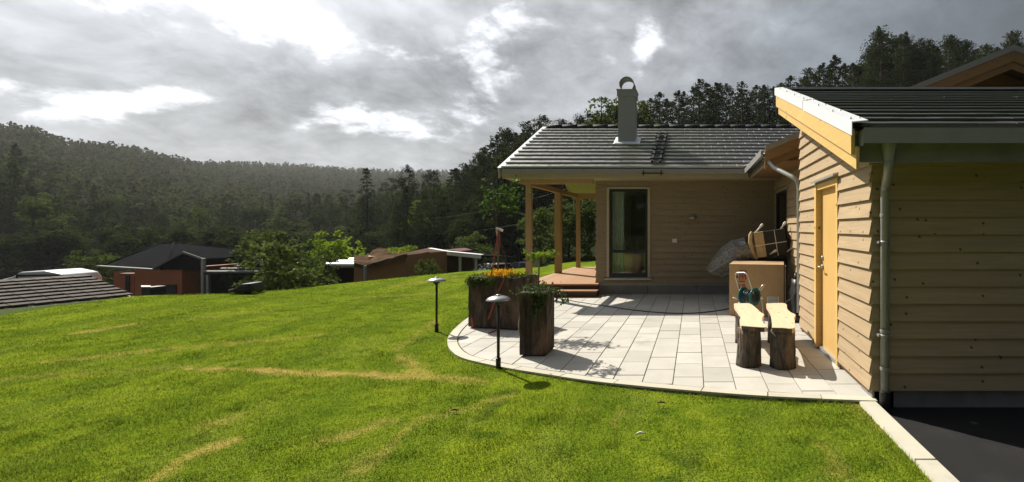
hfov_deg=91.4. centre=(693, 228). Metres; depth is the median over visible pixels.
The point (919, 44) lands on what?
pine tree
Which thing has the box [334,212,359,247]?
broadleaf tree
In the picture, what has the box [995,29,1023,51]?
pine tree
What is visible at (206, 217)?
broadleaf tree
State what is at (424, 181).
pine tree
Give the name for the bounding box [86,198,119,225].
broadleaf tree
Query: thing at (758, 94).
pine tree
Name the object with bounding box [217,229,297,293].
bush
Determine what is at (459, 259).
shed
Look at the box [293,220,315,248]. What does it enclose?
broadleaf tree
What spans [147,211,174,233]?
broadleaf tree
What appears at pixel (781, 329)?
log bench
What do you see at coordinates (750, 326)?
log bench
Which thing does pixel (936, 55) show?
spruce tree
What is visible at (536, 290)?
ivy
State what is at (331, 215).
spruce tree
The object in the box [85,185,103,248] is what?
spruce tree
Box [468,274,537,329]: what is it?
log planter
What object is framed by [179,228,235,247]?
bush
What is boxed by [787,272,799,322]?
black sack
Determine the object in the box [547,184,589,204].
broadleaf tree
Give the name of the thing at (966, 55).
spruce tree
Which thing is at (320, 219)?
broadleaf tree
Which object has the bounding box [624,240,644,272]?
potted plant
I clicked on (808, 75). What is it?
pine tree
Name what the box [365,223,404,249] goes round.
bush
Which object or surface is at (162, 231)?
broadleaf tree
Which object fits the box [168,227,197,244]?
broadleaf tree
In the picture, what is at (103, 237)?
broadleaf tree
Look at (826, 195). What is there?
door
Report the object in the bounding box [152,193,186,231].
broadleaf tree
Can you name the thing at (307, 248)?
bush
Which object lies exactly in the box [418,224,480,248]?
bush
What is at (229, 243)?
broadleaf tree
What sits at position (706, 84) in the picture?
spruce tree
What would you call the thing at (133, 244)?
bush
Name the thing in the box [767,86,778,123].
spruce tree
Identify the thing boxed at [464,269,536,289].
trailing plant
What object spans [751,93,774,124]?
spruce tree
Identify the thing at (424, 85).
sky
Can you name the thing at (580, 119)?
pine tree
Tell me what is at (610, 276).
window
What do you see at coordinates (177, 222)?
broadleaf tree
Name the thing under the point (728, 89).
pine tree
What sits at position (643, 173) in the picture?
ladder stop
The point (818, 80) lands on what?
spruce tree
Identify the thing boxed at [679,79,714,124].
spruce tree
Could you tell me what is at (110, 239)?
broadleaf tree
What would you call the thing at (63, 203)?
broadleaf tree
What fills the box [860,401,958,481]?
kerb
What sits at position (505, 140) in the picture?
pine tree
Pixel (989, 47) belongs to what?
pine tree
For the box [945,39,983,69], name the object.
pine tree
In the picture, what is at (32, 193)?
pine tree
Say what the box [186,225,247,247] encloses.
broadleaf tree
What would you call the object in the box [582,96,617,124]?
broadleaf tree
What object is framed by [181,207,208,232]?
broadleaf tree
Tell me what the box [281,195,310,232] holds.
broadleaf tree
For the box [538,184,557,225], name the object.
spruce tree
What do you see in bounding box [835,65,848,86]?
spruce tree
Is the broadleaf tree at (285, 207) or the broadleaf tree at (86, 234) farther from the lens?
the broadleaf tree at (285, 207)
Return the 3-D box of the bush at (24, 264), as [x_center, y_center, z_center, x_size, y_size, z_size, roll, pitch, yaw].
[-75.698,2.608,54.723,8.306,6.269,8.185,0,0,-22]
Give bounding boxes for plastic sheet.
[706,240,750,276]
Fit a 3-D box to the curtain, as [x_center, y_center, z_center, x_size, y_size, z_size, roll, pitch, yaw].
[-1.787,0.130,10.920,0.290,2.180,0.050,0,0,0]
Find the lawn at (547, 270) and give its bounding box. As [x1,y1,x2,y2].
[0,261,929,481]
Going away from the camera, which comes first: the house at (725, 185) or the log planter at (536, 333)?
the log planter at (536, 333)
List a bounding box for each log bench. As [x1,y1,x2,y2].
[734,303,766,367]
[766,303,795,369]
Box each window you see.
[162,284,176,293]
[605,187,651,279]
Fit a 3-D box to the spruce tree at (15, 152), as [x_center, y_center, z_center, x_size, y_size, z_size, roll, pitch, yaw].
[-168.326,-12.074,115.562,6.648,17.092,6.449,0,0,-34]
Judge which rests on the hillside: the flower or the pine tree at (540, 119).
the pine tree at (540, 119)
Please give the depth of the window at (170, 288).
28.73 m
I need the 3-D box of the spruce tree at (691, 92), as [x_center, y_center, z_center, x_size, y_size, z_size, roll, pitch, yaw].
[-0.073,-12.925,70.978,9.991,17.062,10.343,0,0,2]
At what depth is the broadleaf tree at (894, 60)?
65.30 m
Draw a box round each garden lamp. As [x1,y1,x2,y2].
[427,277,445,331]
[486,294,510,368]
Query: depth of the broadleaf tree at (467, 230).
42.24 m
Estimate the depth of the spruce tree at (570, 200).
42.93 m
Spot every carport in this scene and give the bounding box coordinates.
[203,262,313,294]
[324,258,353,284]
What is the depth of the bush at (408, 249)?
37.49 m
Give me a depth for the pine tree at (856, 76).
65.06 m
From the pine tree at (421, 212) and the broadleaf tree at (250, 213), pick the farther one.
the broadleaf tree at (250, 213)
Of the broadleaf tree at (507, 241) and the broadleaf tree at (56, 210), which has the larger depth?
the broadleaf tree at (56, 210)
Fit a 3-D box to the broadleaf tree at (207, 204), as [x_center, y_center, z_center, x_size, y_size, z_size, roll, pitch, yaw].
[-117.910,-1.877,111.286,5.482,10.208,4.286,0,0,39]
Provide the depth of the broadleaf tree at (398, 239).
50.95 m
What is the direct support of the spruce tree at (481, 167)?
on the hillside
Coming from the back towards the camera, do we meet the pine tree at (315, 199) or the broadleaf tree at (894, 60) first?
the pine tree at (315, 199)
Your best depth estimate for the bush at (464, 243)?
35.82 m
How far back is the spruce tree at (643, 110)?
57.47 m
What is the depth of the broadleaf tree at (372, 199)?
120.25 m
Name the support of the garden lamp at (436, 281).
on the lawn at (547, 270)
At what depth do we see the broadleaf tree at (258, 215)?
102.00 m
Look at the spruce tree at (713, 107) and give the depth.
61.01 m
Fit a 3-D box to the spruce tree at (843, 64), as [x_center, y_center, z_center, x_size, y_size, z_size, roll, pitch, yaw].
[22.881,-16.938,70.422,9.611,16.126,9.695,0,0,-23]
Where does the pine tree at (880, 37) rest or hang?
on the hillside
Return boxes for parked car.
[478,263,510,270]
[511,261,525,268]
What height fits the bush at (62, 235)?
5.460 m
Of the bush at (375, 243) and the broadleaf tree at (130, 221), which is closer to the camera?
the bush at (375, 243)
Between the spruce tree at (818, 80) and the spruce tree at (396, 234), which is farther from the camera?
the spruce tree at (818, 80)
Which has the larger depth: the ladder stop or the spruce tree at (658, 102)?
the spruce tree at (658, 102)
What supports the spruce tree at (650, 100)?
on the hillside
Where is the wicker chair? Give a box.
[744,221,791,259]
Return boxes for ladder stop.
[641,170,662,174]
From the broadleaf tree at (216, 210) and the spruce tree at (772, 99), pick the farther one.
the broadleaf tree at (216, 210)
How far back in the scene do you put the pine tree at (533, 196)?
45.33 m
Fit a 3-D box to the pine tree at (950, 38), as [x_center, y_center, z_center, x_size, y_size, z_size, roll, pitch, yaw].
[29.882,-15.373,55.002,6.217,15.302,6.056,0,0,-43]
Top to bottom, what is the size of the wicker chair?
0.742 m
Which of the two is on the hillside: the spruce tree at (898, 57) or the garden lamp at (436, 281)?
the spruce tree at (898, 57)
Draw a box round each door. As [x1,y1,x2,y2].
[125,276,129,292]
[775,186,788,302]
[810,172,840,366]
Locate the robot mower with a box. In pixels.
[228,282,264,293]
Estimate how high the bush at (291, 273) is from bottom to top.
3.774 m
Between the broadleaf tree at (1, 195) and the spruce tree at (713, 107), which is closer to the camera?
the spruce tree at (713, 107)
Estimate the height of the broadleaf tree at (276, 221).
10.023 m
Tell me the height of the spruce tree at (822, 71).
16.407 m
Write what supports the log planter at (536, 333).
on the patio
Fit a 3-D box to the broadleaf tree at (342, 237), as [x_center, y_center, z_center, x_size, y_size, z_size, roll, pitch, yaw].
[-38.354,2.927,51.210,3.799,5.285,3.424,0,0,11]
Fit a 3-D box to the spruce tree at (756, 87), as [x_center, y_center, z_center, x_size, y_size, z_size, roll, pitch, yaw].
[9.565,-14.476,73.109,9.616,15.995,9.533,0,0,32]
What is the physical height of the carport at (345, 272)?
4.285 m
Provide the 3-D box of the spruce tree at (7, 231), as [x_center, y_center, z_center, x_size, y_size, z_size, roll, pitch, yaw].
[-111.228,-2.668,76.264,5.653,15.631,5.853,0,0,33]
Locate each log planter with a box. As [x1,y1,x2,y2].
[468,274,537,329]
[518,288,553,355]
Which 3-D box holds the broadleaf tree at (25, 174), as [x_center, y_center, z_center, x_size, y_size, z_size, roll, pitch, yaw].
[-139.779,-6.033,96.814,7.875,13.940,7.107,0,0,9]
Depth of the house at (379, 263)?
21.07 m
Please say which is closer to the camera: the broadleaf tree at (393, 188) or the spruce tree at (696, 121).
the spruce tree at (696, 121)
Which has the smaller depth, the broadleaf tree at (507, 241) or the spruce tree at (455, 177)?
the broadleaf tree at (507, 241)
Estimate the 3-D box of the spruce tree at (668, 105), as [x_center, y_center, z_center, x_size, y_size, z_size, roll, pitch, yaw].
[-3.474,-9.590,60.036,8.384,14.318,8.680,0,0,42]
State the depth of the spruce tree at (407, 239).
42.07 m
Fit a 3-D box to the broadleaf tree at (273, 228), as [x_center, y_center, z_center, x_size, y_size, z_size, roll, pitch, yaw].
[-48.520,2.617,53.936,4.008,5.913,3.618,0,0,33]
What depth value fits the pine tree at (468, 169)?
57.42 m
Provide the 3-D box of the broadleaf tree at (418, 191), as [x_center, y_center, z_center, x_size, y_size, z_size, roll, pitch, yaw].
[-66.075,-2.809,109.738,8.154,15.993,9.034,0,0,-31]
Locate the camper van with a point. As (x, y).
(58, 272)
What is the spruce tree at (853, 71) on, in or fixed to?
on the hillside
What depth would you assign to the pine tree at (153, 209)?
98.04 m
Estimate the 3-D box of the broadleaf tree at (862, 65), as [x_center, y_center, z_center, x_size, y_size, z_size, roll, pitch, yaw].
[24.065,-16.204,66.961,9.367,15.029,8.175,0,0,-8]
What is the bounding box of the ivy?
[509,279,568,316]
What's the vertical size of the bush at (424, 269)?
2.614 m
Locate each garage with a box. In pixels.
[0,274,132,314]
[775,87,1023,413]
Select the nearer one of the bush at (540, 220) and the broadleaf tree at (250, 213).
the bush at (540, 220)
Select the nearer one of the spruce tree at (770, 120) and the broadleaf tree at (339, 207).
the spruce tree at (770, 120)
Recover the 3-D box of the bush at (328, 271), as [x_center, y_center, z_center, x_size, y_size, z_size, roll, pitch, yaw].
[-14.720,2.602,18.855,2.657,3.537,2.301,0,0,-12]
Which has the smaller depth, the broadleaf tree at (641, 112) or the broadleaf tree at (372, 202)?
the broadleaf tree at (641, 112)
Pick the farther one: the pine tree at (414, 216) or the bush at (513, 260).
the pine tree at (414, 216)
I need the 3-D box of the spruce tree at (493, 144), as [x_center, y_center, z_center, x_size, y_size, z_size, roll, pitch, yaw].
[-21.439,-2.601,50.748,9.553,15.308,9.227,0,0,-22]
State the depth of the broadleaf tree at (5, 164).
98.91 m
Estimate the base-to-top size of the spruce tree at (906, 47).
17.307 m
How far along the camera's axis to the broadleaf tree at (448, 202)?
47.72 m
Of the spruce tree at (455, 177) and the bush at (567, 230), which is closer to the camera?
the bush at (567, 230)
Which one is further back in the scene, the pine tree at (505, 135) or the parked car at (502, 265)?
the pine tree at (505, 135)
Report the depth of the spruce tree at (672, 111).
65.72 m
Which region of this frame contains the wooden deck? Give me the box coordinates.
[539,267,599,296]
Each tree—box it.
[0,156,28,181]
[0,165,29,238]
[0,176,29,237]
[1,166,41,196]
[3,143,31,231]
[4,146,20,170]
[10,186,41,233]
[12,196,69,263]
[15,192,76,234]
[28,194,86,261]
[39,182,52,209]
[69,233,100,268]
[84,227,125,260]
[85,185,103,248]
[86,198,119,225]
[88,207,131,249]
[98,194,135,235]
[99,231,126,270]
[118,215,141,251]
[137,225,174,248]
[144,202,160,228]
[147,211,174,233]
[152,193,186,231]
[163,210,186,228]
[166,216,181,234]
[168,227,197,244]
[177,222,195,234]
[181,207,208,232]
[187,206,212,240]
[189,199,211,232]
[209,194,245,225]
[235,208,262,231]
[245,208,271,231]
[252,202,275,229]
[256,210,275,241]
[260,205,295,233]
[260,226,282,246]
[276,229,307,254]
[280,202,299,232]
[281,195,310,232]
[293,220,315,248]
[301,192,311,225]
[305,193,326,228]
[305,208,334,235]
[319,194,337,229]
[324,189,368,228]
[326,204,336,230]
[328,203,344,237]
[330,231,351,259]
[332,225,351,252]
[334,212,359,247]
[338,224,372,257]
[346,167,382,247]
[347,199,378,234]
[347,219,363,247]
[358,193,376,216]
[368,190,396,225]
[374,178,400,214]
[383,205,404,247]
[386,224,416,248]
[387,164,423,231]
[387,186,424,250]
[387,191,410,225]
[397,183,422,213]
[399,186,456,250]
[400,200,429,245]
[400,202,431,248]
[416,170,443,227]
[417,173,431,206]
[419,182,428,213]
[426,186,480,249]
[431,168,469,227]
[436,181,454,196]
[442,192,470,248]
[444,163,481,235]
[444,195,491,265]
[446,168,460,195]
[455,152,494,263]
[456,165,484,207]
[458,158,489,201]
[461,143,507,213]
[463,178,491,262]
[466,147,493,263]
[468,134,525,262]
[471,175,534,332]
[474,169,521,262]
[478,152,547,262]
[481,126,517,221]
[490,132,520,154]
[496,143,543,261]
[508,144,551,226]
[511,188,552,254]
[516,120,545,199]
[521,249,559,286]
[530,114,559,204]
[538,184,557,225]
[542,184,566,207]
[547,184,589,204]
[553,185,572,228]
[555,119,570,206]
[573,113,590,124]
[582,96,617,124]
[602,97,637,124]
[637,100,649,120]
[637,100,658,124]
[639,104,657,123]
[642,98,658,122]
[649,92,673,124]
[656,98,674,124]
[664,90,692,124]
[664,101,680,123]
[674,91,691,124]
[675,100,688,124]
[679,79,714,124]
[682,88,701,119]
[686,87,707,124]
[694,82,714,124]
[698,82,733,124]
[703,92,723,124]
[704,83,737,124]
[715,83,738,121]
[723,90,739,123]
[727,81,755,124]
[730,90,751,123]
[744,89,761,123]
[745,85,775,124]
[748,85,760,122]
[749,85,778,124]
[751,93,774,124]
[767,83,786,121]
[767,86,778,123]
[772,75,796,124]
[776,113,788,124]
[795,67,822,86]
[808,73,821,86]
[816,62,833,86]
[820,65,840,84]
[822,55,847,86]
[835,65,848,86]
[836,63,849,85]
[844,63,869,86]
[845,63,863,86]
[846,64,861,86]
[849,62,878,86]
[853,47,879,86]
[856,24,903,86]
[859,30,900,86]
[869,34,927,84]
[869,38,927,84]
[883,34,914,85]
[885,31,926,86]
[894,42,920,86]
[905,37,946,85]
[906,39,947,86]
[929,43,952,78]
[930,48,942,67]
[933,34,965,74]
[938,41,960,74]
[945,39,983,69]
[955,48,972,66]
[972,43,997,58]
[972,48,991,59]
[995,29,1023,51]
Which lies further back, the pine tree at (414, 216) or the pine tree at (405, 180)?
the pine tree at (405, 180)
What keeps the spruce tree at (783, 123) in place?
on the hillside
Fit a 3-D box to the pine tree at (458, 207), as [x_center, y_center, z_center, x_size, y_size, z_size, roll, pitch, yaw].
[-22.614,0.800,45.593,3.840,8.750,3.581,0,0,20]
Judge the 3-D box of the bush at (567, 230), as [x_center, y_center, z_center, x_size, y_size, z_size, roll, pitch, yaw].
[-6.381,0.051,23.961,3.239,3.383,3.287,0,0,23]
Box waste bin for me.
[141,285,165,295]
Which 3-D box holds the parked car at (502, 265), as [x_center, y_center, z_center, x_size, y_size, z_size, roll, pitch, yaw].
[-16.685,3.638,37.995,1.830,1.487,4.512,0,0,24]
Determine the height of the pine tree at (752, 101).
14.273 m
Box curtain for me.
[612,192,623,272]
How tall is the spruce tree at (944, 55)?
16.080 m
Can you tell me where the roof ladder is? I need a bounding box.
[650,131,667,162]
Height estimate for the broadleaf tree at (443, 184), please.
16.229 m
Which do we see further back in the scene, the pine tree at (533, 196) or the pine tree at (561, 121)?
the pine tree at (561, 121)
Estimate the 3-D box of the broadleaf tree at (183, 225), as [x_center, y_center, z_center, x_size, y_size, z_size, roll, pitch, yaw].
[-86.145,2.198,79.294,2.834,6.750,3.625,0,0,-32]
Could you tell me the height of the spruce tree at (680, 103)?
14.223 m
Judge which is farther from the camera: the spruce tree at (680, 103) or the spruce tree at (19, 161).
the spruce tree at (19, 161)
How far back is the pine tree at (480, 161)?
56.47 m
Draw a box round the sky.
[0,0,1023,174]
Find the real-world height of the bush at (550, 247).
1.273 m
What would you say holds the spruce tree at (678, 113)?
on the hillside
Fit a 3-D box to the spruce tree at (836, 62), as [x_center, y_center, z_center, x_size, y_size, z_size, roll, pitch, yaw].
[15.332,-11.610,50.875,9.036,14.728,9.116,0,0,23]
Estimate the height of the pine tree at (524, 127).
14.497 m
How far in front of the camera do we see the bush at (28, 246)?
52.96 m
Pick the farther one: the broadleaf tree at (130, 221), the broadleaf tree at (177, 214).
the broadleaf tree at (177, 214)
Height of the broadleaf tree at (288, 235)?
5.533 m
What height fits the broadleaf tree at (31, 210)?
9.860 m
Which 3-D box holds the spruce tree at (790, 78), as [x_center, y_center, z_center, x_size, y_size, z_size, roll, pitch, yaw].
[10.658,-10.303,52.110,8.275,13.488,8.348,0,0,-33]
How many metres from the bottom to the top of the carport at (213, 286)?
3.443 m
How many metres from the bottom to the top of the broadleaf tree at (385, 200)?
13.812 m
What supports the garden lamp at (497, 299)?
on the lawn at (547, 270)
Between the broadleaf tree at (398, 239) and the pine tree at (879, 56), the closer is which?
the broadleaf tree at (398, 239)
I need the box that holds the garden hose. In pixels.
[559,298,728,313]
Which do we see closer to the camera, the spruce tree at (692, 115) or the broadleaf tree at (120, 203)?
the spruce tree at (692, 115)
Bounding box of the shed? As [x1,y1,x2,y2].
[407,248,514,272]
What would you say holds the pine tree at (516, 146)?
on the hillside
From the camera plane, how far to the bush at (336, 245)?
28.33 m
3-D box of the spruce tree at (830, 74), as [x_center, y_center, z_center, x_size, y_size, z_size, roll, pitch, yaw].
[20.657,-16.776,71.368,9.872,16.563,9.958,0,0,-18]
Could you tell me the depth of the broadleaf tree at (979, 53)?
62.80 m
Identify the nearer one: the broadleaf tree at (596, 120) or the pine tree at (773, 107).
the broadleaf tree at (596, 120)
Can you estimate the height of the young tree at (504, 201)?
2.348 m
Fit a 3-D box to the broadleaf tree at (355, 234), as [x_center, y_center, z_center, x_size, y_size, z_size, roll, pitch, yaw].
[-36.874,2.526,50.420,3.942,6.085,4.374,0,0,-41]
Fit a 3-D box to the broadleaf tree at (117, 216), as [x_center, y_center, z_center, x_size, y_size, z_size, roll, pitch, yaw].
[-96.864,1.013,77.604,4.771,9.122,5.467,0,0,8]
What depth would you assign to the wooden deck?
10.83 m
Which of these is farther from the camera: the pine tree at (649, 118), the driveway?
the pine tree at (649, 118)
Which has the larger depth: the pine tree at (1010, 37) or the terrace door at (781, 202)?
the pine tree at (1010, 37)
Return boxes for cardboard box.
[729,261,785,315]
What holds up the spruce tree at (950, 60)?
on the hillside
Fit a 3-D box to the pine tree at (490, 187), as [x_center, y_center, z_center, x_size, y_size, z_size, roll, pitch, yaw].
[-18.200,-0.340,42.762,4.319,10.554,4.631,0,0,18]
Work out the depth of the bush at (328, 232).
55.16 m
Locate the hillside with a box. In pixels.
[0,177,595,284]
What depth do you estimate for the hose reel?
7.07 m
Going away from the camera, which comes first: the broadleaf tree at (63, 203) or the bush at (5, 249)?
the bush at (5, 249)
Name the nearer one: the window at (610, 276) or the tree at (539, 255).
the tree at (539, 255)
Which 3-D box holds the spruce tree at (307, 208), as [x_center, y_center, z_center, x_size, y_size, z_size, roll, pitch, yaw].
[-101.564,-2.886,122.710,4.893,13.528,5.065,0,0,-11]
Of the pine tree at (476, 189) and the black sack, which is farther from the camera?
the pine tree at (476, 189)
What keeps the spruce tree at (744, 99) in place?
on the hillside
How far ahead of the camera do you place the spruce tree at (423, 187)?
99.18 m
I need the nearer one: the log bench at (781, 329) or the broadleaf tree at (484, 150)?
the log bench at (781, 329)
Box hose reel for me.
[733,272,764,323]
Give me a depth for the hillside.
28.93 m
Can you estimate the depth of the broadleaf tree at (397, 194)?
88.93 m
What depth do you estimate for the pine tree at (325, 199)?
117.31 m
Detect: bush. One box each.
[0,224,93,275]
[0,233,23,273]
[0,233,75,270]
[0,234,52,275]
[27,229,101,269]
[62,247,130,284]
[67,224,168,283]
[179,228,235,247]
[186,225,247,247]
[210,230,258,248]
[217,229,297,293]
[233,237,337,292]
[264,228,334,271]
[287,249,341,288]
[300,231,340,260]
[303,228,368,282]
[346,231,390,253]
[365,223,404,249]
[401,244,417,251]
[414,258,443,275]
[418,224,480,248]
[449,231,503,270]
[499,239,525,263]
[516,206,563,266]
[537,239,563,264]
[538,199,594,259]
[547,197,595,259]
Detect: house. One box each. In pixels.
[96,242,284,295]
[354,247,446,281]
[497,44,1023,312]
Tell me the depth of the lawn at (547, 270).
3.88 m
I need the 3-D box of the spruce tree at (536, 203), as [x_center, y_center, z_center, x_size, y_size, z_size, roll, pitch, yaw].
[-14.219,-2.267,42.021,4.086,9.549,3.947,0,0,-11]
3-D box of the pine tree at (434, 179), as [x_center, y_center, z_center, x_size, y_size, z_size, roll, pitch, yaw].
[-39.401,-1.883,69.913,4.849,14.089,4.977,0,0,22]
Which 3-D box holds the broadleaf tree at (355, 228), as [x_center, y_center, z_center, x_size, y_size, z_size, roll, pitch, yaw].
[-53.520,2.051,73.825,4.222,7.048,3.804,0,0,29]
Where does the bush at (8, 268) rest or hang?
on the hillside
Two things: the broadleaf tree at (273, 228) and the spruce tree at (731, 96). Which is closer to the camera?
the broadleaf tree at (273, 228)
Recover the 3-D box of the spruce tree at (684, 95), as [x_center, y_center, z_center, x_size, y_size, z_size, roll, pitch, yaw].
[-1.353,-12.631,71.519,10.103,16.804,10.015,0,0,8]
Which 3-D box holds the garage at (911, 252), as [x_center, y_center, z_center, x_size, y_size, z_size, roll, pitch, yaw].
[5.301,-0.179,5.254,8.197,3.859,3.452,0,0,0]
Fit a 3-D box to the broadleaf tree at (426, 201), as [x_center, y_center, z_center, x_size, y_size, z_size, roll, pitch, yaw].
[-26.647,0.506,48.228,5.543,9.639,4.995,0,0,-6]
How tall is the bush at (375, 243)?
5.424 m
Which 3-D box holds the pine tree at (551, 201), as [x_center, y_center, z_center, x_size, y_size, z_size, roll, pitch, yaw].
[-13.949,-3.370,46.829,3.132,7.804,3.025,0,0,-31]
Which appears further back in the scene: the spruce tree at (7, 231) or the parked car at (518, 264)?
the spruce tree at (7, 231)
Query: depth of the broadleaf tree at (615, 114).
42.90 m
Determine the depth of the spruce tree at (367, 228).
65.81 m
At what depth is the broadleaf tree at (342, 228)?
72.58 m
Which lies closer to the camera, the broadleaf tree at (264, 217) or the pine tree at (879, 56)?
the pine tree at (879, 56)
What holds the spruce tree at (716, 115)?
on the hillside
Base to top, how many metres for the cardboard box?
0.896 m
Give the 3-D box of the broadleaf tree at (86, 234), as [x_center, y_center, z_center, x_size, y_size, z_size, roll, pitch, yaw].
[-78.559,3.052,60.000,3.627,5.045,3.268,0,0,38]
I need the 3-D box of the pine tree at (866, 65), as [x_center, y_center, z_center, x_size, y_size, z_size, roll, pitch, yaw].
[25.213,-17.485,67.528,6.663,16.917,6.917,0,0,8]
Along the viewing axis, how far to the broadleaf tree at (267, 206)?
116.59 m
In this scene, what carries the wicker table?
on the patio
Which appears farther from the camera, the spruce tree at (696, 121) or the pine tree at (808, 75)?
the spruce tree at (696, 121)
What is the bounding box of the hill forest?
[0,121,462,238]
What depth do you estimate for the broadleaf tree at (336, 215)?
122.84 m
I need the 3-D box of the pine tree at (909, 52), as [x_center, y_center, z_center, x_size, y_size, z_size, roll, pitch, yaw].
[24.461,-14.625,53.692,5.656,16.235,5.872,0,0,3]
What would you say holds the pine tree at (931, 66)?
on the hillside
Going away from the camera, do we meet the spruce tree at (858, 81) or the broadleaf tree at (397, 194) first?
the spruce tree at (858, 81)
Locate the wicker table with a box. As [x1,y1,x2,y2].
[741,257,784,302]
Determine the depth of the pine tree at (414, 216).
59.68 m
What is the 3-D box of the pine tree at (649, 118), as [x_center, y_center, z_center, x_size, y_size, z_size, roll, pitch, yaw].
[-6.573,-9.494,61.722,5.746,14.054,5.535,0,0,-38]
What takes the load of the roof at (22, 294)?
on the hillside
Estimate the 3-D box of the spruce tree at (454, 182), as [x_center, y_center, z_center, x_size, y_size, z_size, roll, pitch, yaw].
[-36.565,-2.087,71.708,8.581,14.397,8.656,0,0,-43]
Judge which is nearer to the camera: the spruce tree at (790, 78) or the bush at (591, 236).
the bush at (591, 236)
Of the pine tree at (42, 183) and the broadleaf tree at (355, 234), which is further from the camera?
the pine tree at (42, 183)
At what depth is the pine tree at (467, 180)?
60.30 m
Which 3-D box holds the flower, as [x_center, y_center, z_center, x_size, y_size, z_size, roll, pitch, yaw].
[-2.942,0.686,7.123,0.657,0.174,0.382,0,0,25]
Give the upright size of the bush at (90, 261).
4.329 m
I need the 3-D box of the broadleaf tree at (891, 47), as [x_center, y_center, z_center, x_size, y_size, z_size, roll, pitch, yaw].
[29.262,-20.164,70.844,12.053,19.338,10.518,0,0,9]
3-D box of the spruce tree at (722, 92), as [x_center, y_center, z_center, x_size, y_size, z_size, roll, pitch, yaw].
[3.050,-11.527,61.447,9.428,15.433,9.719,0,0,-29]
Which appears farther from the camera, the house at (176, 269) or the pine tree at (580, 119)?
the pine tree at (580, 119)
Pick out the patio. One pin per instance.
(695, 353)
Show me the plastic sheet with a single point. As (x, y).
(731, 256)
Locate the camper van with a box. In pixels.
[2,268,101,279]
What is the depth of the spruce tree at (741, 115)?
57.84 m
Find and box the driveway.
[889,407,1023,481]
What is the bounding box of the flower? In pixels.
[483,268,523,276]
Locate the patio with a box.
[447,294,878,403]
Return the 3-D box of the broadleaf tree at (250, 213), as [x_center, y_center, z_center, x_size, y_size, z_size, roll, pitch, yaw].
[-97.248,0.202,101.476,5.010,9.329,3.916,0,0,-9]
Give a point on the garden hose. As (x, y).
(649, 311)
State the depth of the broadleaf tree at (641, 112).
42.42 m

